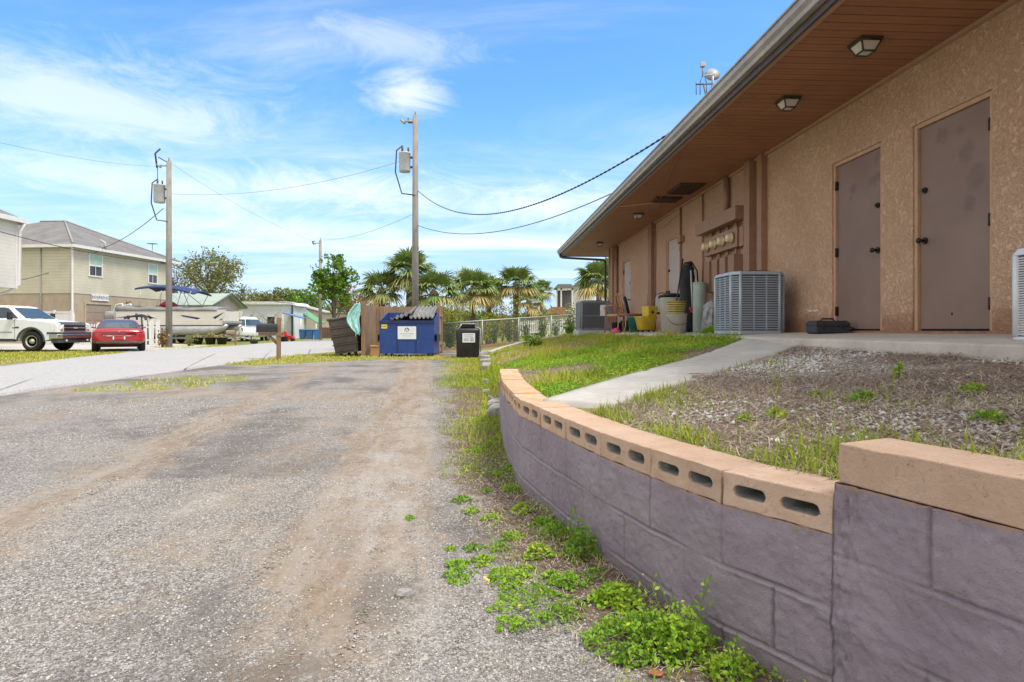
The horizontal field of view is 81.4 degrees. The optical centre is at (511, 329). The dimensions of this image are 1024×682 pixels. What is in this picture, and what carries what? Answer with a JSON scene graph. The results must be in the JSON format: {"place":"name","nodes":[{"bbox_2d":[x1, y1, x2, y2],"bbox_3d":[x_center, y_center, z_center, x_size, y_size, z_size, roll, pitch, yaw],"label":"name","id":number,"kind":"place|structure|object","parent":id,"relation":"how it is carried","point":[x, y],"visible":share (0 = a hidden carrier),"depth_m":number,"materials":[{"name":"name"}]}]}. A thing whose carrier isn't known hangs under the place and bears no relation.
{"place":"outdoors","nodes":[
{"label":"outdoors","id":0,"kind":"place"},
{"bbox_2d":[0,343,206,351],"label":"driveway","id":1,"kind":"structure","parent":0,"point":[19,346],"depth_m":30.52,"materials":[{"name":"concrete"}]},
{"bbox_2d":[0,305,91,350],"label":"pickup truck","id":2,"kind":"object","parent":1,"relation":"on","point":[33,328],"visible":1,"depth_m":25.11,"materials":[{"name":"white paint"}]},
{"bbox_2d":[43,310,72,343],"bbox_3d":[-28.446,-0.125,37.000,2.268,2.150,0.120,0,0,0],"label":"vinyl fence","id":3,"kind":"object","parent":1,"relation":"on","point":[64,315],"visible":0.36,"depth_m":36.98,"materials":[{"name":"white plastic"}]},
{"bbox_2d":[91,319,145,351],"bbox_3d":[-17.579,0.240,26.631,2.060,1.380,5.035,0,0,-33],"label":"car","id":4,"kind":"object","parent":1,"relation":"on","point":[118,333],"visible":1,"depth_m":24.80,"materials":[{"name":"red paint"}]},
{"bbox_2d":[104,285,250,342],"bbox_3d":[-22.922,-1.065,41.200,9.634,4.030,2.835,0,0,0],"label":"pontoon boat","id":5,"kind":"object","parent":1,"relation":"on","point":[192,320],"visible":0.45,"depth_m":39.92,"materials":[{"name":"metal"}]},
{"bbox_2d":[0,339,334,395],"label":"road","id":6,"kind":"structure","parent":0,"point":[21,378],"depth_m":15.93,"materials":[{"name":"concrete"}]},
{"bbox_2d":[0,333,785,681],"bbox_3d":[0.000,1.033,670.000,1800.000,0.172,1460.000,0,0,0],"label":"ground","id":7,"kind":"structure","parent":0,"point":[404,383],"depth_m":3.04,"materials":[{"name":"grey gravel"}]},
{"bbox_2d":[0,209,26,294],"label":"house","id":8,"kind":"structure","parent":7,"relation":"on","point":[11,261],"depth_m":28.66,"materials":[{"name":"white"}]},
{"bbox_2d":[0,220,180,343],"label":"house","id":9,"kind":"structure","parent":7,"relation":"on","point":[90,288],"depth_m":40.57,"materials":[{"name":"beige paint"}]},
{"bbox_2d":[88,252,102,277],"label":"window","id":10,"kind":"structure","parent":9,"relation":"in","point":[95,261],"depth_m":40.80,"materials":[{"name":"white glass"}]},
{"bbox_2d":[148,263,157,283],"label":"window","id":11,"kind":"structure","parent":9,"relation":"in","point":[152,268],"depth_m":46.38,"materials":[{"name":"white glass"}]},
{"bbox_2d":[144,320,159,344],"bbox_3d":[-21.813,0.250,36.044,0.933,1.600,0.112,0,0,0],"label":"picket fence","id":12,"kind":"object","parent":7,"relation":"on","point":[151,326],"visible":0.81,"depth_m":36.00,"materials":[{"name":"white paint"}]},
{"bbox_2d":[151,148,172,346],"bbox_3d":[-18.262,-4.098,31.000,1.112,10.695,0.579,0,0,0],"label":"utility pole","id":13,"kind":"object","parent":7,"relation":"on","point":[162,193],"visible":0.98,"depth_m":30.89,"materials":[{"name":"grey wood"}]},
{"bbox_2d":[172,246,247,292],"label":"tree","id":14,"kind":"object","parent":7,"relation":"on","point":[217,273],"visible":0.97,"depth_m":59.47,"materials":[{"name":"green plant"}]},
{"bbox_2d":[172,293,247,340],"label":"house","id":15,"kind":"structure","parent":7,"relation":"on","point":[230,301],"depth_m":51.66,"materials":[{"name":"white paint"}]},
{"bbox_2d":[196,275,259,300],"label":"tree","id":16,"kind":"object","parent":7,"relation":"on","point":[241,290],"visible":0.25,"depth_m":66.32,"materials":[{"name":"green plant"}]},
{"bbox_2d":[0,337,456,391],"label":"verge grass","id":17,"kind":"structure","parent":7,"relation":"on","point":[36,355],"depth_m":20.09,"materials":[{"name":"green plant"}]},
{"bbox_2d":[226,317,269,341],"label":"parked car","id":18,"kind":"object","parent":7,"relation":"on","point":[248,328],"visible":0.53,"depth_m":46.84,"materials":[{"name":"white paint"}]},
{"bbox_2d":[256,316,282,359],"bbox_3d":[-7.705,0.321,18.920,0.820,1.470,0.270,0,0,0],"label":"mailbox","id":19,"kind":"object","parent":7,"relation":"on","point":[269,330],"visible":0.91,"depth_m":18.85,"materials":[{"name":"brown wood"}]},
{"bbox_2d":[239,301,309,338],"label":"mobile home","id":20,"kind":"object","parent":7,"relation":"on","point":[277,307],"visible":0.49,"depth_m":62.00,"materials":[{"name":"white metal"}]},
{"bbox_2d":[283,287,331,310],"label":"tree","id":21,"kind":"object","parent":7,"relation":"on","point":[311,298],"visible":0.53,"depth_m":82.74,"materials":[{"name":"green plant"}]},
{"bbox_2d":[312,237,321,339],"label":"utility pole","id":22,"kind":"object","parent":7,"relation":"on","point":[320,300],"visible":0.8,"depth_m":51.89,"materials":[{"name":"grey wood"}]},
{"bbox_2d":[306,306,360,336],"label":"mobile home","id":23,"kind":"object","parent":7,"relation":"on","point":[311,324],"visible":0.22,"depth_m":72.00,"materials":[{"name":"beige metal"}]},
{"bbox_2d":[307,253,359,340],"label":"tree","id":24,"kind":"object","parent":7,"relation":"on","point":[333,285],"visible":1,"depth_m":45.52,"materials":[{"name":"green plant"}]},
{"bbox_2d":[326,315,360,355],"bbox_3d":[-5.907,0.271,21.675,1.080,1.445,1.450,-8,0,0],"label":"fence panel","id":25,"kind":"object","parent":7,"relation":"on","point":[344,339],"visible":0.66,"depth_m":20.98,"materials":[{"name":"brown paint"}]},
{"bbox_2d":[337,285,374,314],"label":"tree","id":26,"kind":"object","parent":7,"relation":"on","point":[352,304],"visible":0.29,"depth_m":49.37,"materials":[{"name":"green plant"}]},
{"bbox_2d":[353,268,404,306],"bbox_3d":[-5.987,-0.957,27.249,2.591,4.013,2.594,0,0,0],"label":"palm tree","id":27,"kind":"object","parent":7,"relation":"on","point":[379,298],"visible":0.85,"depth_m":26.78,"materials":[{"name":"green plant"}]},
{"bbox_2d":[361,301,442,356],"bbox_3d":[-4.135,0.026,22.440,2.800,2.050,3.230,0,0,0],"label":"board fence","id":28,"kind":"object","parent":7,"relation":"on","point":[371,316],"visible":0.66,"depth_m":22.64,"materials":[{"name":"brown wood"}]},
{"bbox_2d":[347,303,360,336],"bbox_3d":[-5.492,-0.328,20.637,0.464,1.182,0.117,0,0,0],"label":"towel","id":29,"kind":"object","parent":28,"relation":"hanging from","point":[353,315],"visible":1,"depth_m":20.63,"materials":[{"name":"teal fabric"}]},
{"bbox_2d":[394,588,414,598],"bbox_3d":[-0.420,1.032,2.329,0.080,0.028,0.051,0,0,0],"label":"stone","id":30,"kind":"object","parent":7,"relation":"on","point":[406,593],"visible":1,"depth_m":2.31,"materials":[{"name":"grey stone"}]},
{"bbox_2d":[395,109,418,306],"bbox_3d":[-4.416,-4.004,25.000,1.016,10.508,0.500,0,0,0],"label":"utility pole","id":31,"kind":"object","parent":7,"relation":"on","point":[405,157],"visible":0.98,"depth_m":24.89,"materials":[{"name":"grey wood"}]},
{"bbox_2d":[418,133,667,214],"bbox_3d":[-0.716,-4.333,16.876,0.037,3.020,17.505,0,0,-22],"label":"power line","id":32,"kind":"object","parent":31,"relation":"attached to","point":[642,150],"visible":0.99,"depth_m":11.90,"materials":[{"name":"black rubber"}]},
{"bbox_2d":[376,246,438,306],"bbox_3d":[-4.695,-1.426,27.504,3.180,4.952,3.066,0,0,0],"label":"palm tree","id":33,"kind":"object","parent":7,"relation":"on","point":[402,259],"visible":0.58,"depth_m":26.90,"materials":[{"name":"green plant"}]},
{"bbox_2d":[378,304,440,355],"bbox_3d":[-3.697,-0.001,21.513,2.110,1.904,1.374,0,0,0],"label":"dumpster","id":34,"kind":"object","parent":7,"relation":"on","point":[414,330],"visible":0.99,"depth_m":20.90,"materials":[{"name":"blue paint"}]},
{"bbox_2d":[403,266,464,314],"bbox_3d":[-3.375,-0.904,26.303,2.872,3.909,2.734,0,0,0],"label":"palm tree","id":35,"kind":"object","parent":7,"relation":"on","point":[430,279],"visible":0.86,"depth_m":25.84,"materials":[{"name":"green plant"}]},
{"bbox_2d":[322,301,551,333],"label":"woods","id":36,"kind":"object","parent":7,"relation":"on","point":[479,317],"depth_m":111.67,"materials":[{"name":"green plant"}]},
{"bbox_2d":[443,317,460,347],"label":"shrub","id":37,"kind":"object","parent":7,"relation":"on","point":[450,341],"visible":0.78,"depth_m":27.16,"materials":[{"name":"green plant"}]},
{"bbox_2d":[445,558,471,570],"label":"weed","id":38,"kind":"object","parent":7,"relation":"on","point":[463,562],"visible":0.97,"depth_m":2.62,"materials":[{"name":"green plant"}]},
{"bbox_2d":[440,566,478,585],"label":"weed","id":39,"kind":"object","parent":7,"relation":"on","point":[459,573],"visible":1,"depth_m":2.49,"materials":[{"name":"green plant"}]},
{"bbox_2d":[423,357,505,449],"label":"edge grass","id":40,"kind":"structure","parent":7,"relation":"on","point":[480,377],"depth_m":9.59,"materials":[{"name":"green plant"}]},
{"bbox_2d":[456,323,480,357],"bbox_3d":[-1.496,0.372,20.293,0.860,1.165,0.755,0,0,-6],"label":"grease bin","id":41,"kind":"object","parent":7,"relation":"on","point":[468,339],"visible":0.94,"depth_m":19.95,"materials":[{"name":"black plastic"}]},
{"bbox_2d":[470,553,494,566],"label":"weed","id":42,"kind":"object","parent":7,"relation":"on","point":[483,556],"visible":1,"depth_m":2.64,"materials":[{"name":"green plant"}]},
{"bbox_2d":[465,273,512,343],"bbox_3d":[-1.455,-1.284,36.900,3.119,4.553,3.160,0,0,0],"label":"palm tree","id":43,"kind":"object","parent":7,"relation":"on","point":[492,277],"visible":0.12,"depth_m":36.79,"materials":[{"name":"green plant"}]},
{"bbox_2d":[443,314,575,350],"bbox_3d":[0.325,0.083,29.400,9.444,1.935,0.120,0,0,-43],"label":"chain link fence","id":44,"kind":"object","parent":7,"relation":"on","point":[490,345],"visible":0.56,"depth_m":28.63,"materials":[{"name":"metal"}]},
{"bbox_2d":[486,565,534,589],"bbox_3d":[-0.033,1.024,2.483,0.201,0.054,0.200,0,0,45],"label":"weed","id":45,"kind":"object","parent":7,"relation":"on","point":[513,572],"visible":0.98,"depth_m":2.47,"materials":[{"name":"green plant"}]},
{"bbox_2d":[495,614,531,632],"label":"weed","id":46,"kind":"object","parent":7,"relation":"on","point":[517,619],"visible":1,"depth_m":2.09,"materials":[{"name":"green plant"}]},
{"bbox_2d":[485,579,587,628],"bbox_3d":[0.075,1.014,2.267,0.400,0.084,0.312,0,0,34],"label":"weed","id":47,"kind":"object","parent":7,"relation":"on","point":[532,595],"visible":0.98,"depth_m":2.24,"materials":[{"name":"green plant"}]},
{"bbox_2d":[523,542,557,560],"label":"weed","id":48,"kind":"object","parent":7,"relation":"on","point":[533,546],"visible":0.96,"depth_m":2.71,"materials":[{"name":"green plant"}]},
{"bbox_2d":[528,515,561,530],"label":"weed","id":49,"kind":"object","parent":7,"relation":"on","point":[539,519],"visible":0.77,"depth_m":3.14,"materials":[{"name":"green plant"}]},
{"bbox_2d":[539,569,559,584],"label":"weed","id":50,"kind":"object","parent":7,"relation":"on","point":[550,572],"visible":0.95,"depth_m":2.46,"materials":[{"name":"green plant"}]},
{"bbox_2d":[531,520,576,539],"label":"weed","id":51,"kind":"object","parent":7,"relation":"on","point":[553,526],"visible":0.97,"depth_m":2.97,"materials":[{"name":"green plant"}]},
{"bbox_2d":[541,603,584,622],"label":"weed","id":52,"kind":"object","parent":7,"relation":"on","point":[561,606],"visible":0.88,"depth_m":2.16,"materials":[{"name":"green plant"}]},
{"bbox_2d":[549,569,587,591],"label":"weed","id":53,"kind":"object","parent":7,"relation":"on","point":[569,575],"visible":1,"depth_m":2.40,"materials":[{"name":"green plant"}]},
{"bbox_2d":[553,281,594,322],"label":"house","id":54,"kind":"structure","parent":7,"relation":"on","point":[565,295],"depth_m":59.00,"materials":[{"name":"grey"}]},
{"bbox_2d":[557,505,601,562],"bbox_3d":[0.320,0.927,2.727,0.222,0.240,0.170,0,0,-32],"label":"weed","id":55,"kind":"object","parent":7,"relation":"on","point":[574,540],"visible":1,"depth_m":2.71,"materials":[{"name":"green plant"}]},
{"bbox_2d":[578,566,604,583],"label":"weed","id":56,"kind":"object","parent":7,"relation":"on","point":[593,571],"visible":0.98,"depth_m":2.47,"materials":[{"name":"green plant"}]},
{"bbox_2d":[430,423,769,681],"bbox_3d":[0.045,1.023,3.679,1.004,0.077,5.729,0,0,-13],"label":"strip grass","id":57,"kind":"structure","parent":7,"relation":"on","point":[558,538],"depth_m":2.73,"materials":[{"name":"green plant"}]},
{"bbox_2d":[583,580,647,616],"bbox_3d":[0.410,1.007,2.271,0.262,0.096,0.212,0,0,32],"label":"weed","id":58,"kind":"object","parent":7,"relation":"on","point":[607,589],"visible":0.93,"depth_m":2.25,"materials":[{"name":"green plant"}]},
{"bbox_2d":[440,411,805,681],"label":"weeds","id":59,"kind":"object","parent":7,"relation":"on","point":[552,536],"visible":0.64,"depth_m":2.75,"materials":[{"name":"plant"}]},
{"bbox_2d":[580,571,684,667],"bbox_3d":[0.407,0.921,1.970,0.358,0.284,0.282,0,0,0],"label":"weed","id":60,"kind":"object","parent":7,"relation":"on","point":[634,622],"visible":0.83,"depth_m":1.93,"materials":[{"name":"green plant"}]},
{"bbox_2d":[638,574,717,667],"bbox_3d":[0.548,0.910,1.946,0.262,0.296,0.250,0,0,0],"label":"weed","id":61,"kind":"object","parent":7,"relation":"on","point":[700,627],"visible":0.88,"depth_m":1.90,"materials":[{"name":"green plant"}]},
{"bbox_2d":[697,632,759,681],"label":"weed","id":62,"kind":"object","parent":7,"relation":"on","point":[727,657],"visible":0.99,"depth_m":1.78,"materials":[{"name":"green plant"}]},
{"bbox_2d":[479,332,1023,529],"bbox_3d":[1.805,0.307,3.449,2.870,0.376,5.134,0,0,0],"label":"dead grass","id":63,"kind":"structure","parent":7,"relation":"on","point":[938,383],"depth_m":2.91,"materials":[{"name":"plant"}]},
{"bbox_2d":[441,266,501,322],"bbox_3d":[-2.179,-1.279,33.101,3.393,4.658,3.320,0,0,0],"label":"palm tree","id":64,"kind":"object","parent":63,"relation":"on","point":[467,277],"visible":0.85,"depth_m":32.50,"materials":[{"name":"green plant"}]},
{"bbox_2d":[476,312,497,343],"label":"shrub","id":65,"kind":"object","parent":63,"relation":"on","point":[486,338],"visible":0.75,"depth_m":30.94,"materials":[{"name":"green plant"}]},
{"bbox_2d":[486,293,504,342],"bbox_3d":[-0.972,-0.553,33.032,1.229,2.888,1.168,0,0,0],"label":"shrub","id":66,"kind":"object","parent":63,"relation":"on","point":[494,314],"visible":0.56,"depth_m":32.95,"materials":[{"name":"green plant"}]},
{"bbox_2d":[492,304,527,341],"bbox_3d":[-0.645,-0.520,39.945,2.737,2.779,3.201,0,0,-20],"label":"shrub","id":67,"kind":"object","parent":63,"relation":"on","point":[503,317],"visible":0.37,"depth_m":39.87,"materials":[{"name":"green plant"}]},
{"bbox_2d":[493,265,539,341],"bbox_3d":[0.203,-1.518,35.007,3.201,4.690,3.152,0,0,0],"label":"palm tree","id":68,"kind":"object","parent":63,"relation":"on","point":[518,275],"visible":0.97,"depth_m":34.57,"materials":[{"name":"green plant"}]},
{"bbox_2d":[508,294,526,340],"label":"shrub","id":69,"kind":"object","parent":63,"relation":"on","point":[516,332],"visible":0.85,"depth_m":33.92,"materials":[{"name":"green plant"}]},
{"bbox_2d":[507,287,546,335],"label":"palm tree","id":70,"kind":"object","parent":63,"relation":"on","point":[530,308],"visible":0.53,"depth_m":43.57,"materials":[{"name":"green plant"}]},
{"bbox_2d":[519,332,548,346],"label":"shrub","id":71,"kind":"object","parent":63,"relation":"on","point":[532,341],"visible":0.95,"depth_m":16.16,"materials":[{"name":"green plant"}]},
{"bbox_2d":[512,318,575,337],"bbox_3d":[2.332,-0.140,39.540,5.044,1.480,0.112,0,0,-24],"label":"picket fence","id":72,"kind":"object","parent":63,"relation":"on","point":[535,326],"visible":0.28,"depth_m":39.19,"materials":[{"name":"white paint"}]},
{"bbox_2d":[533,279,557,314],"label":"palm tree","id":73,"kind":"object","parent":63,"relation":"on","point":[544,283],"visible":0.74,"depth_m":51.71,"materials":[{"name":"green plant"}]},
{"bbox_2d":[545,307,567,332],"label":"shed","id":74,"kind":"structure","parent":63,"relation":"on","point":[559,310],"depth_m":54.60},
{"bbox_2d":[572,257,608,301],"bbox_3d":[4.926,-1.816,33.025,3.409,4.367,3.366,0,0,0],"label":"palm tree","id":75,"kind":"object","parent":63,"relation":"on","point":[594,269],"visible":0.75,"depth_m":32.42,"materials":[{"name":"green plant"}]},
{"bbox_2d":[573,300,611,335],"bbox_3d":[2.380,-0.329,17.600,1.000,1.038,1.000,0,0,-3],"label":"air conditioner","id":76,"kind":"object","parent":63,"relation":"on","point":[590,315],"visible":0.91,"depth_m":17.16,"materials":[{"name":"grey metal"}]},
{"bbox_2d":[482,326,798,406],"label":"sod grass","id":77,"kind":"structure","parent":63,"relation":"on","point":[549,342],"depth_m":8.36,"materials":[{"name":"green plant"}]},
{"bbox_2d":[529,356,1023,480],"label":"fringe grass","id":78,"kind":"structure","parent":63,"relation":"on","point":[659,429],"depth_m":2.47,"materials":[{"name":"green plant"}]},
{"bbox_2d":[557,0,1023,333],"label":"building","id":79,"kind":"structure","parent":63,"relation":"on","point":[880,189],"depth_m":6.55,"materials":[{"name":"beige paint"}]},
{"bbox_2d":[623,261,629,320],"bbox_3d":[3.609,-1.026,18.381,0.246,2.151,1.000,0,0,-3],"label":"door","id":80,"kind":"structure","parent":79,"relation":"in","point":[626,271],"depth_m":18.42,"materials":[{"name":"paint"}]},
{"bbox_2d":[666,237,678,292],"bbox_3d":[3.829,-1.035,13.921,0.246,2.171,0.970,0,0,-3],"label":"door","id":81,"kind":"structure","parent":79,"relation":"in","point":[673,270],"depth_m":13.99,"materials":[{"name":"paint"}]},
{"bbox_2d":[700,62,719,85],"bbox_3d":[2.873,-3.453,8.630,0.579,0.784,0.261,0,0,-29],"label":"satellite dish","id":82,"kind":"object","parent":79,"relation":"on","point":[712,75],"visible":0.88,"depth_m":8.70,"materials":[{"name":"metal"}]},
{"bbox_2d":[695,205,743,292],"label":"meter bank","id":83,"kind":"structure","parent":79,"relation":"attached to","point":[726,241],"depth_m":10.63,"materials":[{"name":"beige paint"}]},
{"bbox_2d":[775,95,801,111],"bbox_3d":[3.294,-2.687,7.101,0.220,0.126,0.220,0,0,-3],"label":"soffit light","id":84,"kind":"object","parent":79,"relation":"attached to","point":[788,103],"visible":1,"depth_m":7.03,"materials":[{"name":"white glass"}]},
{"bbox_2d":[835,148,879,330],"bbox_3d":[4.172,-1.001,7.105,0.246,2.101,0.940,0,0,-3],"label":"door","id":85,"kind":"structure","parent":79,"relation":"in","point":[857,186],"depth_m":7.09,"materials":[{"name":"beige paint"}]},
{"bbox_2d":[847,35,883,56],"bbox_3d":[3.365,-2.687,5.673,0.220,0.126,0.220,0,0,-3],"label":"soffit light","id":86,"kind":"object","parent":79,"relation":"attached to","point":[864,45],"visible":1,"depth_m":5.61,"materials":[{"name":"beige glass"}]},
{"bbox_2d":[916,98,989,330],"bbox_3d":[4.244,-1.001,5.677,0.246,2.101,0.960,0,0,-3],"label":"door","id":87,"kind":"structure","parent":79,"relation":"in","point":[954,240],"depth_m":5.64,"materials":[{"name":"beige paint"}]},
{"bbox_2d":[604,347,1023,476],"bbox_3d":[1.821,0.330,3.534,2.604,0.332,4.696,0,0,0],"label":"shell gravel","id":88,"kind":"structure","parent":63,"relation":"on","point":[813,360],"depth_m":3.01,"materials":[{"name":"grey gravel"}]},
{"bbox_2d":[841,389,879,402],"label":"weed","id":89,"kind":"object","parent":63,"relation":"on","point":[861,394],"visible":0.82,"depth_m":2.89,"materials":[{"name":"green plant"}]},
{"bbox_2d":[957,381,993,393],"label":"weed","id":90,"kind":"object","parent":63,"relation":"on","point":[973,387],"visible":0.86,"depth_m":2.74,"materials":[{"name":"green plant"}]},
{"bbox_2d":[966,408,1013,422],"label":"weed","id":91,"kind":"object","parent":63,"relation":"on","point":[992,413],"visible":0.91,"depth_m":2.23,"materials":[{"name":"green plant"}]},
{"bbox_2d":[499,369,1023,681],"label":"retaining wall","id":92,"kind":"structure","parent":7,"relation":"on","point":[850,578],"depth_m":1.72,"materials":[{"name":"purple paint"}]},
{"bbox_2d":[0,0,793,314],"label":"sky","id":93,"kind":"structure","parent":0,"point":[517,104],"materials":[{"name":"blue"}]},
{"bbox_2d":[543,338,796,407],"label":"path","id":94,"kind":"structure","parent":0,"point":[745,350],"depth_m":4.68,"materials":[{"name":"concrete"}]},
{"bbox_2d":[597,331,1023,361],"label":"walkway","id":95,"kind":"structure","parent":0,"point":[1001,346],"depth_m":4.78,"materials":[{"name":"concrete"}]},
{"bbox_2d":[615,293,641,331],"bbox_3d":[2.842,-0.403,14.579,0.565,0.967,0.446,0,0,-19],"label":"wooden chair","id":96,"kind":"object","parent":95,"relation":"on","point":[625,314],"visible":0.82,"depth_m":14.48,"materials":[{"name":"orange wood"}]},
{"bbox_2d":[635,294,657,331],"bbox_3d":[3.139,-0.389,13.924,0.510,0.912,0.416,0,0,-20],"label":"mop bucket","id":97,"kind":"object","parent":95,"relation":"on","point":[646,320],"visible":0.97,"depth_m":13.82,"materials":[{"name":"yellow plastic"}]},
{"bbox_2d":[658,293,679,331],"bbox_3d":[3.387,-0.354,12.697,0.534,0.827,0.524,0,0,25],"label":"trash can","id":98,"kind":"object","parent":95,"relation":"on","point":[664,298],"visible":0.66,"depth_m":12.54,"materials":[{"name":"white plastic"}]},
{"bbox_2d":[666,313,688,333],"bbox_3d":[2.964,-0.102,10.724,0.390,0.364,0.388,0,0,0],"label":"bucket","id":99,"kind":"object","parent":95,"relation":"on","point":[677,322],"visible":0.78,"depth_m":10.58,"materials":[{"name":"white plastic"}]},
{"bbox_2d":[666,301,686,313],"bbox_3d":[2.964,-0.385,10.725,0.360,0.250,0.288,0,0,-6],"label":"wringer basket","id":100,"kind":"object","parent":99,"relation":"on","point":[676,306],"visible":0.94,"depth_m":10.62,"materials":[{"name":"yellow plastic"}]},
{"bbox_2d":[679,261,698,331],"bbox_3d":[3.518,-0.651,11.784,0.374,1.416,0.355,0,0,-3],"label":"black bag","id":101,"kind":"object","parent":95,"relation":"on","point":[689,277],"visible":0.75,"depth_m":11.68,"materials":[{"name":"fabric"}]},
{"bbox_2d":[693,282,705,331],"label":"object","id":102,"kind":"object","parent":95,"relation":"on","point":[699,295],"visible":0.77,"depth_m":11.18,"materials":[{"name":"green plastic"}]},
{"bbox_2d":[701,300,717,332],"bbox_3d":[3.517,-0.222,10.515,0.328,0.598,0.352,0,0,0],"label":"tarp bundle","id":103,"kind":"object","parent":95,"relation":"on","point":[708,314],"visible":0.66,"depth_m":10.41,"materials":[{"name":"white plastic"}]},
{"bbox_2d":[714,270,784,333],"bbox_3d":[3.420,-0.382,8.620,0.793,0.893,0.793,0,0,-3],"label":"air conditioner","id":104,"kind":"object","parent":95,"relation":"on","point":[752,301],"visible":0.98,"depth_m":8.27,"materials":[{"name":"grey metal"}]},
{"bbox_2d":[805,318,855,333],"bbox_3d":[3.873,-0.044,7.203,0.530,0.193,0.254,0,0,-3],"label":"toolbox","id":105,"kind":"object","parent":95,"relation":"on","point":[824,327],"visible":0.96,"depth_m":7.09,"materials":[{"name":"grey plastic"}]},
{"bbox_2d":[1012,248,1023,338],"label":"air conditioner","id":106,"kind":"object","parent":95,"relation":"on","point":[1017,285],"visible":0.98,"depth_m":4.11,"materials":[{"name":"grey metal"}]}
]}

